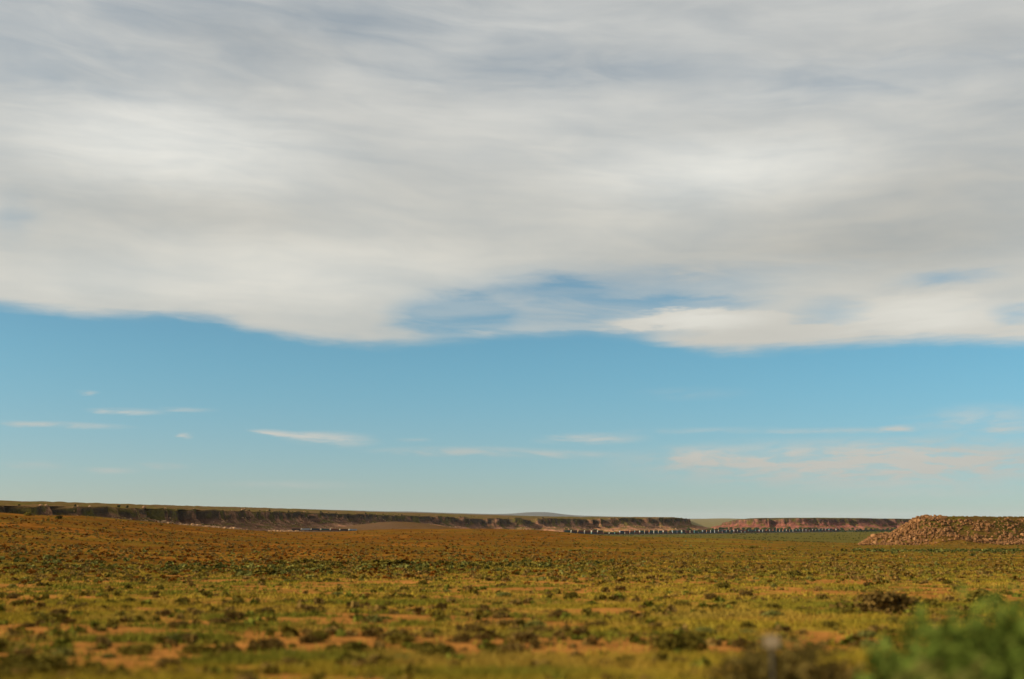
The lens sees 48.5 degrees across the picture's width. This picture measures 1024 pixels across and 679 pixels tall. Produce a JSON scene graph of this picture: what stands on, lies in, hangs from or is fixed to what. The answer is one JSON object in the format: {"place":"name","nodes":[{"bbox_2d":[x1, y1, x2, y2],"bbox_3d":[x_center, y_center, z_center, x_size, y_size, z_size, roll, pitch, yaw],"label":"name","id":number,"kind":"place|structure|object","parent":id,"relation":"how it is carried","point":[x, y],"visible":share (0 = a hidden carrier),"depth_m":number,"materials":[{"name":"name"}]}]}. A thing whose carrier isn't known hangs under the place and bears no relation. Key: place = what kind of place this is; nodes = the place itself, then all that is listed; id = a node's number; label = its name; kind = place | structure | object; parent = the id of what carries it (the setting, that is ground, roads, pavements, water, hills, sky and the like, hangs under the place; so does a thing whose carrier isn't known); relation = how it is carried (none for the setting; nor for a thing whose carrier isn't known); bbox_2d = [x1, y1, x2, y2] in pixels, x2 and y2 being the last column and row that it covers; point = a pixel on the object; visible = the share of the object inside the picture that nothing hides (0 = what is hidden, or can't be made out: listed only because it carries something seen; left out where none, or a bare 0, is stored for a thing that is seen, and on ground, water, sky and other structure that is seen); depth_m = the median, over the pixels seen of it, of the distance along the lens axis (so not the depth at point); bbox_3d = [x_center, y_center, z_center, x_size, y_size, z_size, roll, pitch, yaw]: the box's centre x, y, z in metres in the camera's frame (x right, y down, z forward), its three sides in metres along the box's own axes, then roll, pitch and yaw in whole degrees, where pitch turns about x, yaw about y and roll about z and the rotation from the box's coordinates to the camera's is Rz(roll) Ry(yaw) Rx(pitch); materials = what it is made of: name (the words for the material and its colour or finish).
{"place":"outdoors","nodes":[
{"label":"outdoors","id":0,"kind":"place"},
{"bbox_2d":[310,509,609,516],"bbox_3d":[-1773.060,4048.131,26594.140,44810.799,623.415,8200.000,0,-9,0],"label":"hills","id":1,"kind":"structure","parent":0,"point":[540,514],"depth_m":25285.47,"materials":[{"name":"brown stone"}]},
{"bbox_2d":[0,513,1023,678],"bbox_3d":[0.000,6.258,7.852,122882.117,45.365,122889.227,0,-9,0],"label":"ground","id":2,"kind":"structure","parent":0,"point":[396,528],"depth_m":234.53,"materials":[{"name":"soil"}]},
{"bbox_2d":[5,593,19,598],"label":"dry bush","id":3,"kind":"object","parent":2,"relation":"on","point":[13,595],"visible":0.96,"depth_m":72.34,"materials":[{"name":"brown plant"}]},
{"bbox_2d":[8,599,23,606],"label":"scrub bush","id":4,"kind":"object","parent":2,"relation":"on","point":[17,602],"visible":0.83,"depth_m":59.44,"materials":[{"name":"green plant"}]},
{"bbox_2d":[21,622,37,627],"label":"dry bush","id":5,"kind":"object","parent":2,"relation":"on","point":[26,624],"visible":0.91,"depth_m":41.11,"materials":[{"name":"brown plant"}]},
{"bbox_2d":[0,652,90,676],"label":"scrub bush","id":6,"kind":"object","parent":2,"relation":"on","point":[38,662],"visible":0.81,"depth_m":22.89,"materials":[{"name":"green plant"}]},
{"bbox_2d":[49,607,70,614],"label":"dry bush","id":7,"kind":"object","parent":2,"relation":"on","point":[62,611],"visible":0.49,"depth_m":49.34,"materials":[{"name":"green plant"}]},
{"bbox_2d":[55,613,68,619],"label":"scrub bush","id":8,"kind":"object","parent":2,"relation":"on","point":[64,616],"visible":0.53,"depth_m":45.39,"materials":[{"name":"green plant"}]},
{"bbox_2d":[51,646,77,656],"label":"sage bush","id":9,"kind":"object","parent":2,"relation":"on","point":[65,651],"visible":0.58,"depth_m":28.86,"materials":[{"name":"green plant"}]},
{"bbox_2d":[100,653,117,658],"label":"sage bush","id":10,"kind":"object","parent":2,"relation":"on","point":[109,656],"visible":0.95,"depth_m":28.43,"materials":[{"name":"green plant"}]},
{"bbox_2d":[119,597,136,601],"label":"scrub bush","id":11,"kind":"object","parent":2,"relation":"on","point":[130,599],"visible":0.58,"depth_m":63.48,"materials":[{"name":"green plant"}]},
{"bbox_2d":[115,643,152,654],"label":"scrub bush","id":12,"kind":"object","parent":2,"relation":"on","point":[136,649],"visible":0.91,"depth_m":29.66,"materials":[{"name":"green plant"}]},
{"bbox_2d":[133,643,155,649],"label":"scrub bush","id":13,"kind":"object","parent":2,"relation":"on","point":[148,646],"visible":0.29,"depth_m":31.15,"materials":[{"name":"green plant"}]},
{"bbox_2d":[150,590,161,594],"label":"dry bush","id":14,"kind":"object","parent":2,"relation":"on","point":[155,592],"visible":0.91,"depth_m":78.19,"materials":[{"name":"brown plant"}]},
{"bbox_2d":[151,657,181,668],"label":"dry bush","id":15,"kind":"object","parent":2,"relation":"on","point":[161,663],"visible":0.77,"depth_m":25.81,"materials":[{"name":"brown plant"}]},
{"bbox_2d":[167,633,183,641],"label":"sage bush","id":16,"kind":"object","parent":2,"relation":"on","point":[174,637],"visible":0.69,"depth_m":34.40,"materials":[{"name":"green plant"}]},
{"bbox_2d":[167,619,190,627],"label":"dry bush","id":17,"kind":"object","parent":2,"relation":"on","point":[181,623],"visible":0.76,"depth_m":41.18,"materials":[{"name":"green plant"}]},
{"bbox_2d":[174,597,189,603],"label":"scrub bush","id":18,"kind":"object","parent":2,"relation":"on","point":[180,599],"visible":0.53,"depth_m":59.97,"materials":[{"name":"green plant"}]},
{"bbox_2d":[176,643,214,654],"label":"scrub bush","id":19,"kind":"object","parent":2,"relation":"on","point":[193,648],"visible":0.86,"depth_m":29.90,"materials":[{"name":"green plant"}]},
{"bbox_2d":[206,616,231,624],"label":"dry bush","id":20,"kind":"object","parent":2,"relation":"on","point":[220,620],"visible":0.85,"depth_m":43.04,"materials":[{"name":"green plant"}]},
{"bbox_2d":[214,643,243,654],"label":"dry bush","id":21,"kind":"object","parent":2,"relation":"on","point":[230,647],"visible":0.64,"depth_m":29.74,"materials":[{"name":"brown plant"}]},
{"bbox_2d":[226,598,243,605],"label":"scrub bush","id":22,"kind":"object","parent":2,"relation":"on","point":[236,601],"visible":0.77,"depth_m":60.37,"materials":[{"name":"green plant"}]},
{"bbox_2d":[224,621,246,628],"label":"scrub bush","id":23,"kind":"object","parent":2,"relation":"on","point":[232,624],"visible":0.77,"depth_m":40.32,"materials":[{"name":"green plant"}]},
{"bbox_2d":[223,611,248,619],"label":"dry bush","id":24,"kind":"object","parent":2,"relation":"on","point":[232,615],"visible":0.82,"depth_m":45.59,"materials":[{"name":"brown plant"}]},
{"bbox_2d":[251,568,280,574],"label":"scrub bush","id":25,"kind":"object","parent":2,"relation":"on","point":[262,571],"visible":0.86,"depth_m":135.46,"materials":[{"name":"green plant"}]},
{"bbox_2d":[250,635,287,651],"bbox_3d":[-6.578,8.247,30.767,1.070,0.458,1.074,4,-10,-22],"label":"dry bush","id":26,"kind":"object","parent":2,"relation":"on","point":[269,643],"visible":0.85,"depth_m":30.62,"materials":[{"name":"brown plant"}]},
{"bbox_2d":[277,657,303,666],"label":"dry bush","id":27,"kind":"object","parent":2,"relation":"on","point":[294,660],"visible":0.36,"depth_m":26.13,"materials":[{"name":"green plant"}]},
{"bbox_2d":[299,558,317,562],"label":"scrub bush","id":28,"kind":"object","parent":2,"relation":"on","point":[304,560],"visible":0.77,"depth_m":196.13,"materials":[{"name":"green plant"}]},
{"bbox_2d":[297,634,321,643],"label":"dry bush","id":29,"kind":"object","parent":2,"relation":"on","point":[308,639],"visible":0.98,"depth_m":33.84,"materials":[{"name":"brown plant"}]},
{"bbox_2d":[309,629,331,641],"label":"scrub bush","id":30,"kind":"object","parent":2,"relation":"on","point":[324,635],"visible":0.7,"depth_m":34.52,"materials":[{"name":"green plant"}]},
{"bbox_2d":[325,643,338,649],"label":"scrub bush","id":31,"kind":"object","parent":2,"relation":"on","point":[330,646],"visible":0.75,"depth_m":31.01,"materials":[{"name":"green plant"}]},
{"bbox_2d":[332,592,343,595],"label":"sage bush","id":32,"kind":"object","parent":2,"relation":"on","point":[338,593],"visible":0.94,"depth_m":78.76,"materials":[{"name":"green plant"}]},
{"bbox_2d":[0,500,708,531],"bbox_3d":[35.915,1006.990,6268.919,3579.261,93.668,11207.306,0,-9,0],"label":"mesa","id":33,"kind":"structure","parent":2,"relation":"on","point":[209,515],"depth_m":2020.13,"materials":[{"name":"brown stone"}]},
{"bbox_2d":[339,640,372,652],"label":"scrub bush","id":34,"kind":"object","parent":2,"relation":"on","point":[355,647],"visible":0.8,"depth_m":30.55,"materials":[{"name":"green plant"}]},
{"bbox_2d":[39,504,694,531],"bbox_3d":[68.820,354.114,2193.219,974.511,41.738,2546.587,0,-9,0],"label":"scree","id":35,"kind":"structure","parent":2,"relation":"on","point":[46,505],"depth_m":1429.56,"materials":[{"name":"stone"}]},
{"bbox_2d":[366,613,387,621],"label":"sage bush","id":36,"kind":"object","parent":2,"relation":"on","point":[375,618],"visible":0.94,"depth_m":44.57,"materials":[{"name":"green plant"}]},
{"bbox_2d":[371,629,405,640],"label":"dry bush","id":37,"kind":"object","parent":2,"relation":"on","point":[383,635],"visible":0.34,"depth_m":34.83,"materials":[{"name":"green plant"}]},
{"bbox_2d":[362,559,417,565],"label":"scrub bush","id":38,"kind":"object","parent":2,"relation":"on","point":[387,562],"visible":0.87,"depth_m":177.49,"materials":[{"name":"green plant"}]},
{"bbox_2d":[381,632,417,644],"bbox_3d":[-3.262,8.715,33.116,1.154,0.451,0.996,-1,-9,6],"label":"scrub bush","id":39,"kind":"object","parent":2,"relation":"on","point":[406,637],"visible":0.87,"depth_m":32.95,"materials":[{"name":"green plant"}]},
{"bbox_2d":[398,586,408,590],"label":"scrub bush","id":40,"kind":"object","parent":2,"relation":"on","point":[404,587],"visible":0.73,"depth_m":90.72,"materials":[{"name":"green plant"}]},
{"bbox_2d":[394,654,413,659],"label":"sage bush","id":41,"kind":"object","parent":2,"relation":"on","point":[405,657],"visible":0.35,"depth_m":27.77,"materials":[{"name":"green plant"}]},
{"bbox_2d":[401,594,413,597],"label":"scrub bush","id":42,"kind":"object","parent":2,"relation":"on","point":[409,595],"visible":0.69,"depth_m":71.39,"materials":[{"name":"green plant"}]},
{"bbox_2d":[411,641,433,650],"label":"scrub bush","id":43,"kind":"object","parent":2,"relation":"on","point":[416,646],"visible":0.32,"depth_m":30.09,"materials":[{"name":"green plant"}]},
{"bbox_2d":[417,580,427,584],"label":"scrub bush","id":44,"kind":"object","parent":2,"relation":"on","point":[422,582],"visible":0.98,"depth_m":104.88,"materials":[{"name":"green plant"}]},
{"bbox_2d":[417,641,455,656],"bbox_3d":[-1.921,7.833,28.535,1.073,0.477,1.041,-2,-9,13],"label":"scrub bush","id":45,"kind":"object","parent":2,"relation":"on","point":[441,648],"visible":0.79,"depth_m":28.45,"materials":[{"name":"green plant"}]},
{"bbox_2d":[447,632,472,642],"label":"dry bush","id":46,"kind":"object","parent":2,"relation":"on","point":[462,638],"visible":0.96,"depth_m":33.69,"materials":[{"name":"brown plant"}]},
{"bbox_2d":[463,624,489,633],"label":"dry bush","id":47,"kind":"object","parent":2,"relation":"on","point":[476,629],"visible":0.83,"depth_m":37.95,"materials":[{"name":"brown plant"}]},
{"bbox_2d":[472,632,491,640],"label":"dry bush","id":48,"kind":"object","parent":2,"relation":"on","point":[480,636],"visible":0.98,"depth_m":34.78,"materials":[{"name":"brown plant"}]},
{"bbox_2d":[478,647,499,653],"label":"scrub bush","id":49,"kind":"object","parent":2,"relation":"on","point":[491,649],"visible":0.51,"depth_m":29.70,"materials":[{"name":"green plant"}]},
{"bbox_2d":[495,607,509,612],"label":"dry bush","id":50,"kind":"object","parent":2,"relation":"on","point":[502,609],"visible":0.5,"depth_m":51.23,"materials":[{"name":"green plant"}]},
{"bbox_2d":[497,592,510,596],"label":"sage bush","id":51,"kind":"object","parent":2,"relation":"on","point":[503,594],"visible":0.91,"depth_m":74.72,"materials":[{"name":"green plant"}]},
{"bbox_2d":[494,641,528,654],"bbox_3d":[0.007,8.131,29.845,0.977,0.358,1.198,1,-9,-7],"label":"dry bush","id":52,"kind":"object","parent":2,"relation":"on","point":[509,646],"visible":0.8,"depth_m":29.73,"materials":[{"name":"brown plant"}]},
{"bbox_2d":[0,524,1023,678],"bbox_3d":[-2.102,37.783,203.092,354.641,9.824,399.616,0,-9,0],"label":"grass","id":53,"kind":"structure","parent":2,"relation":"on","point":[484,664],"depth_m":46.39,"materials":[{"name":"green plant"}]},
{"bbox_2d":[0,515,1023,678],"bbox_3d":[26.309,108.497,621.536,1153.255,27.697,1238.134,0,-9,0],"label":"scrub","id":54,"kind":"object","parent":2,"relation":"on","point":[333,628],"visible":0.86,"depth_m":123.46,"materials":[{"name":"green plant"}]},
{"bbox_2d":[506,617,520,627],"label":"dry bush","id":55,"kind":"object","parent":2,"relation":"on","point":[513,620],"visible":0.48,"depth_m":41.03,"materials":[{"name":"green plant"}]},
{"bbox_2d":[507,630,544,643],"bbox_3d":[0.388,8.925,34.169,1.183,0.442,1.188,3,-10,-19],"label":"dry bush","id":56,"kind":"object","parent":2,"relation":"on","point":[520,636],"visible":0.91,"depth_m":33.94,"materials":[{"name":"brown plant"}]},
{"bbox_2d":[522,620,547,628],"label":"sage bush","id":57,"kind":"object","parent":2,"relation":"on","point":[534,623],"visible":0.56,"depth_m":40.37,"materials":[{"name":"green plant"}]},
{"bbox_2d":[523,625,555,633],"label":"dry bush","id":58,"kind":"object","parent":2,"relation":"on","point":[542,629],"visible":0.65,"depth_m":37.91,"materials":[{"name":"brown plant"}]},
{"bbox_2d":[543,641,555,646],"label":"dry bush","id":59,"kind":"object","parent":2,"relation":"on","point":[553,644],"visible":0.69,"depth_m":32.52,"materials":[{"name":"brown plant"}]},
{"bbox_2d":[545,609,568,618],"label":"dry bush","id":60,"kind":"object","parent":2,"relation":"on","point":[555,613],"visible":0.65,"depth_m":47.69,"materials":[{"name":"brown plant"}]},
{"bbox_2d":[562,595,572,599],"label":"scrub bush","id":61,"kind":"object","parent":2,"relation":"on","point":[565,597],"visible":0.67,"depth_m":68.80,"materials":[{"name":"green plant"}]},
{"bbox_2d":[564,592,578,597],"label":"scrub bush","id":62,"kind":"object","parent":2,"relation":"on","point":[574,594],"visible":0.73,"depth_m":71.83,"materials":[{"name":"green plant"}]},
{"bbox_2d":[314,531,865,534],"bbox_3d":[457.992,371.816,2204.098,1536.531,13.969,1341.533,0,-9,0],"label":"railway embankment","id":63,"kind":"structure","parent":2,"relation":"on","point":[635,534],"depth_m":2018.77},
{"bbox_2d":[583,620,612,627],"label":"dry bush","id":64,"kind":"object","parent":2,"relation":"on","point":[601,623],"visible":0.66,"depth_m":41.30,"materials":[{"name":"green plant"}]},
{"bbox_2d":[644,630,715,652],"bbox_3d":[4.333,7.984,29.843,1.909,0.693,1.680,4,-10,-26],"label":"scrub bush","id":65,"kind":"object","parent":2,"relation":"on","point":[688,641],"visible":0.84,"depth_m":29.63,"materials":[{"name":"green plant"}]},
{"bbox_2d":[672,657,691,663],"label":"dry bush","id":66,"kind":"object","parent":2,"relation":"on","point":[681,659],"visible":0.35,"depth_m":26.94,"materials":[{"name":"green plant"}]},
{"bbox_2d":[673,600,694,606],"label":"scrub bush","id":67,"kind":"object","parent":2,"relation":"on","point":[677,602],"visible":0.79,"depth_m":58.33,"materials":[{"name":"green plant"}]},
{"bbox_2d":[691,626,717,634],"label":"sage bush","id":68,"kind":"object","parent":2,"relation":"on","point":[700,629],"visible":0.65,"depth_m":37.99,"materials":[{"name":"green plant"}]},
{"bbox_2d":[702,592,717,599],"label":"dry bush","id":69,"kind":"object","parent":2,"relation":"on","point":[709,595],"visible":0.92,"depth_m":70.15,"materials":[{"name":"brown plant"}]},
{"bbox_2d":[715,582,731,588],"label":"scrub bush","id":70,"kind":"object","parent":2,"relation":"on","point":[721,585],"visible":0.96,"depth_m":93.55,"materials":[{"name":"green plant"}]},
{"bbox_2d":[591,529,892,542],"bbox_3d":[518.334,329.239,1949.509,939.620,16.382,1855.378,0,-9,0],"label":"riverside brush","id":71,"kind":"object","parent":2,"relation":"on","point":[876,531],"visible":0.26,"depth_m":1841.43,"materials":[{"name":"green plant"}]},
{"bbox_2d":[738,590,753,595],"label":"dry bush","id":72,"kind":"object","parent":2,"relation":"on","point":[745,592],"visible":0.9,"depth_m":76.77,"materials":[{"name":"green plant"}]},
{"bbox_2d":[758,609,783,617],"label":"sage bush","id":73,"kind":"object","parent":2,"relation":"on","point":[770,613],"visible":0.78,"depth_m":48.08,"materials":[{"name":"green plant"}]},
{"bbox_2d":[764,635,779,678],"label":"roadside marker","id":74,"kind":"object","parent":2,"relation":"on","point":[771,641],"visible":1,"depth_m":14.74,"materials":[{"name":"metal"}]},
{"bbox_2d":[764,603,781,609],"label":"scrub bush","id":75,"kind":"object","parent":2,"relation":"on","point":[776,606],"visible":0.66,"depth_m":55.46,"materials":[{"name":"green plant"}]},
{"bbox_2d":[700,632,866,678],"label":"roadside shrub","id":76,"kind":"object","parent":2,"relation":"on","point":[758,666],"visible":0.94,"depth_m":16.11,"materials":[{"name":"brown plant"}]},
{"bbox_2d":[786,570,801,575],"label":"scrub bush","id":77,"kind":"object","parent":2,"relation":"on","point":[790,572],"visible":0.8,"depth_m":133.78,"materials":[{"name":"green plant"}]},
{"bbox_2d":[794,606,808,610],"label":"scrub bush","id":78,"kind":"object","parent":2,"relation":"on","point":[801,607],"visible":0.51,"depth_m":53.82,"materials":[{"name":"green plant"}]},
{"bbox_2d":[710,518,910,530],"bbox_3d":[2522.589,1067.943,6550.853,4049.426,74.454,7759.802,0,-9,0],"label":"mesa","id":79,"kind":"structure","parent":2,"relation":"on","point":[833,523],"depth_m":2849.03,"materials":[{"name":"brown stone"}]},
{"bbox_2d":[818,619,839,627],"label":"scrub bush","id":80,"kind":"object","parent":2,"relation":"on","point":[827,624],"visible":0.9,"depth_m":41.26,"materials":[{"name":"green plant"}]},
{"bbox_2d":[837,608,858,614],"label":"scrub bush","id":81,"kind":"object","parent":2,"relation":"on","point":[846,610],"visible":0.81,"depth_m":51.34,"materials":[{"name":"green plant"}]},
{"bbox_2d":[856,630,877,637],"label":"sage bush","id":82,"kind":"object","parent":2,"relation":"on","point":[868,634],"visible":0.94,"depth_m":37.15,"materials":[{"name":"green plant"}]},
{"bbox_2d":[856,637,895,648],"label":"sage bush","id":83,"kind":"object","parent":2,"relation":"on","point":[870,642],"visible":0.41,"depth_m":31.11,"materials":[{"name":"green plant"}]},
{"bbox_2d":[849,587,926,612],"bbox_3d":[17.464,12.216,53.048,3.293,1.368,3.307,3,-9,-16],"label":"dry bush","id":84,"kind":"object","parent":2,"relation":"on","point":[893,601],"visible":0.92,"depth_m":52.45,"materials":[{"name":"brown plant"}]},
{"bbox_2d":[855,657,986,678],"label":"roadside shrub","id":85,"kind":"object","parent":2,"relation":"on","point":[915,668],"visible":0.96,"depth_m":10.19,"materials":[{"name":"green plant"}]},
{"bbox_2d":[923,598,938,603],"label":"scrub bush","id":86,"kind":"object","parent":2,"relation":"on","point":[926,600],"visible":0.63,"depth_m":61.74,"materials":[{"name":"green plant"}]},
{"bbox_2d":[853,582,1023,678],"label":"roadside shrub","id":87,"kind":"object","parent":2,"relation":"on","point":[1000,650],"visible":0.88,"depth_m":10.85,"materials":[{"name":"green plant"}]},
{"bbox_2d":[858,514,1023,544],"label":"rubble","id":88,"kind":"object","parent":2,"relation":"on","point":[910,525],"visible":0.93,"depth_m":642.98,"materials":[{"name":"orange stone"}]},
{"bbox_2d":[941,580,953,583],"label":"scrub bush","id":89,"kind":"object","parent":2,"relation":"on","point":[947,582],"visible":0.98,"depth_m":106.39,"materials":[{"name":"green plant"}]},
{"bbox_2d":[959,589,1008,603],"bbox_3d":[25.858,14.151,62.340,2.712,0.983,3.117,2,-9,-14],"label":"scrub bush","id":90,"kind":"object","parent":2,"relation":"on","point":[976,595],"visible":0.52,"depth_m":62.00,"materials":[{"name":"green plant"}]},
{"bbox_2d":[0,0,1023,518],"label":"sky","id":91,"kind":"structure","parent":0,"point":[689,259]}
]}

